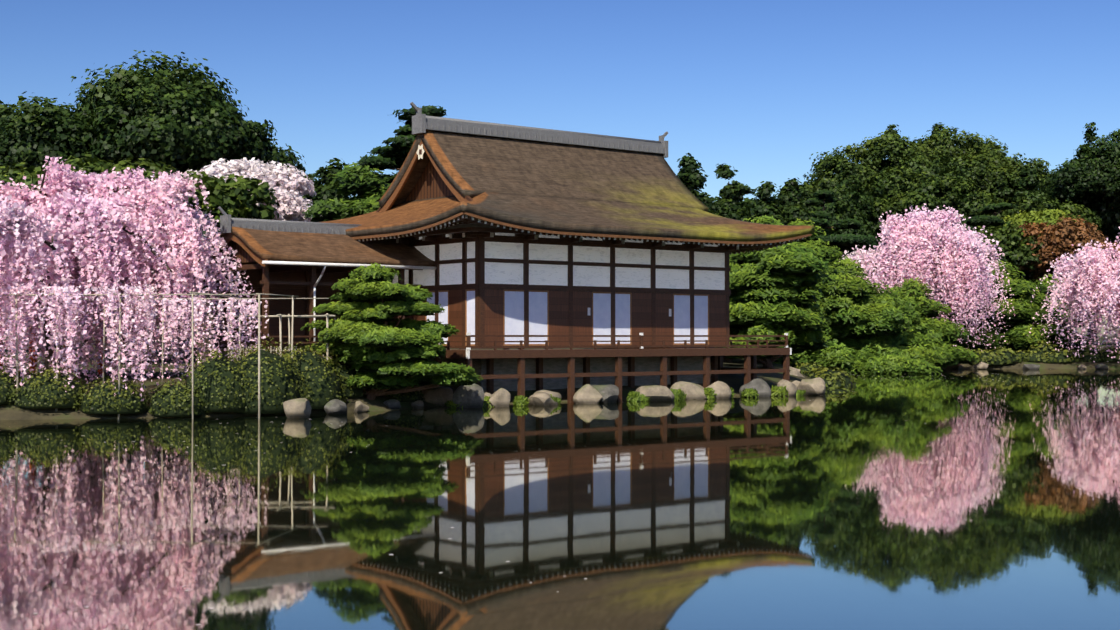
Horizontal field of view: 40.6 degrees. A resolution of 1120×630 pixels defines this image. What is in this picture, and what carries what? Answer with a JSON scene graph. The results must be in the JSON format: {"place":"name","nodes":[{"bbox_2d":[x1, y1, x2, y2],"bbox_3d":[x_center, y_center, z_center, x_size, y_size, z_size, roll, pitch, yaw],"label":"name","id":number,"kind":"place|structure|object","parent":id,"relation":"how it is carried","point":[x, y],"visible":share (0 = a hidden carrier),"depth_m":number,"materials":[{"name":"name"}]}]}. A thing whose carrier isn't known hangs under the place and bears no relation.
{"place":"outdoors","nodes":[
{"label":"outdoors","id":0,"kind":"place"},
{"bbox_2d":[0,369,1119,629],"bbox_3d":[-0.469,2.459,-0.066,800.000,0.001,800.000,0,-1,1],"label":"pond water","id":1,"kind":"structure","parent":0,"point":[958,499],"depth_m":20.87,"materials":[{"name":"blue liquid"}]},
{"bbox_2d":[0,336,1119,419],"bbox_3d":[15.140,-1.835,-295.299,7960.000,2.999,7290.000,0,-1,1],"label":"garden ground","id":2,"kind":"structure","parent":0,"point":[735,382],"depth_m":57.62,"materials":[{"name":"green plant"}]},
{"bbox_2d":[0,311,105,374],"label":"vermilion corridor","id":3,"kind":"object","parent":2,"relation":"on","point":[100,371],"visible":0.04,"depth_m":57.14,"materials":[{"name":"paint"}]},
{"bbox_2d":[0,156,268,400],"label":"weeping cherry tree","id":4,"kind":"object","parent":2,"relation":"on","point":[116,259],"visible":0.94,"depth_m":49.43,"materials":[{"name":"pink plant"}]},
{"bbox_2d":[2,292,340,418],"bbox_3d":[-13.266,1.994,48.840,12.055,5.273,8.703,0,-1,1],"label":"bamboo trellis","id":5,"kind":"object","parent":2,"relation":"on","point":[326,315],"visible":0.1,"depth_m":47.91,"materials":[{"name":"beige wood"}]},
{"bbox_2d":[202,206,435,357],"bbox_3d":[-9.306,-0.618,56.834,7.622,6.532,5.470,1,-1,-39],"label":"wing corridor","id":6,"kind":"object","parent":2,"relation":"on","point":[307,279],"visible":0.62,"depth_m":57.01,"materials":[{"name":"brown wood"}]},
{"bbox_2d":[210,227,434,266],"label":"wing roof","id":7,"kind":"structure","parent":6,"relation":"attached to","point":[302,247],"depth_m":55.50,"materials":[{"name":"brown wood"}]},
{"bbox_2d":[0,336,1119,416],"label":"shore shrubs","id":8,"kind":"object","parent":2,"relation":"on","point":[211,367],"depth_m":46.66,"materials":[{"name":"green plant"}]},
{"bbox_2d":[15,143,1119,399],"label":"tree trunks","id":9,"kind":"object","parent":2,"relation":"on","point":[375,393],"visible":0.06,"depth_m":51.42,"materials":[{"name":"brown plant"}]},
{"bbox_2d":[181,157,883,289],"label":"white blossom tree","id":10,"kind":"object","parent":9,"relation":"attached to","point":[287,185],"visible":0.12,"depth_m":74.53,"materials":[{"name":"white plant"}]},
{"bbox_2d":[5,168,1080,282],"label":"trees","id":11,"kind":"object","parent":9,"relation":"attached to","point":[1050,216],"visible":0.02,"depth_m":135.89,"materials":[{"name":"green plant"}]},
{"bbox_2d":[0,50,1119,241],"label":"trees","id":12,"kind":"object","parent":9,"relation":"attached to","point":[187,120],"visible":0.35,"depth_m":83.70,"materials":[{"name":"green plant"}]},
{"bbox_2d":[0,124,1119,283],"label":"tree leaves","id":13,"kind":"object","parent":9,"relation":"attached to","point":[932,171],"visible":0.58,"depth_m":147.32,"materials":[{"name":"green plant"}]},
{"bbox_2d":[132,122,1099,312],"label":"trees","id":14,"kind":"object","parent":9,"relation":"attached to","point":[727,204],"visible":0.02,"depth_m":115.03,"materials":[{"name":"green plant"}]},
{"bbox_2d":[244,105,1017,264],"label":"pine trees","id":15,"kind":"object","parent":9,"relation":"attached to","point":[394,153],"visible":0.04,"depth_m":130.09,"materials":[{"name":"green plant"}]},
{"bbox_2d":[1013,214,1119,282],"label":"red tree leaves","id":16,"kind":"object","parent":9,"relation":"attached to","point":[1057,237],"visible":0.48,"depth_m":129.36,"materials":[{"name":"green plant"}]},
{"bbox_2d":[351,102,811,402],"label":"japanese pavilion","id":17,"kind":"structure","parent":2,"relation":"on","point":[641,310],"depth_m":58.18,"materials":[{"name":"wood"}]},
{"bbox_2d":[322,192,813,241],"bbox_3d":[-0.499,-4.926,62.258,17.808,4.122,13.108,1,-1,-39],"label":"roof hip","id":18,"kind":"object","parent":17,"relation":"on","point":[573,215],"visible":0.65,"depth_m":57.91,"materials":[{"name":"brown wood"}]},
{"bbox_2d":[378,130,708,211],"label":"roof gable","id":19,"kind":"structure","parent":18,"relation":"on","point":[472,166],"depth_m":60.40,"materials":[{"name":"brown plant"}]},
{"bbox_2d":[283,362,1108,417],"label":"shore rocks","id":20,"kind":"object","parent":2,"relation":"on","point":[471,396],"visible":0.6,"depth_m":55.11,"materials":[{"name":"grey stone"}]},
{"bbox_2d":[444,385,805,407],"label":"shore grass leaves","id":21,"kind":"object","parent":20,"relation":"on","point":[632,396],"visible":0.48,"depth_m":57.75,"materials":[{"name":"green plant"}]},
{"bbox_2d":[300,162,1100,389],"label":"pine needles","id":22,"kind":"object","parent":2,"relation":"on","point":[813,301],"visible":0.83,"depth_m":77.57,"materials":[{"name":"green plant"}]},
{"bbox_2d":[839,203,1119,362],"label":"cherry trees","id":23,"kind":"object","parent":2,"relation":"on","point":[1091,273],"visible":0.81,"depth_m":112.91,"materials":[{"name":"pink plant"}]},
{"bbox_2d":[0,0,1119,335],"label":"sky","id":24,"kind":"structure","parent":0,"point":[757,88],"materials":[{"name":"blue"}]}
]}

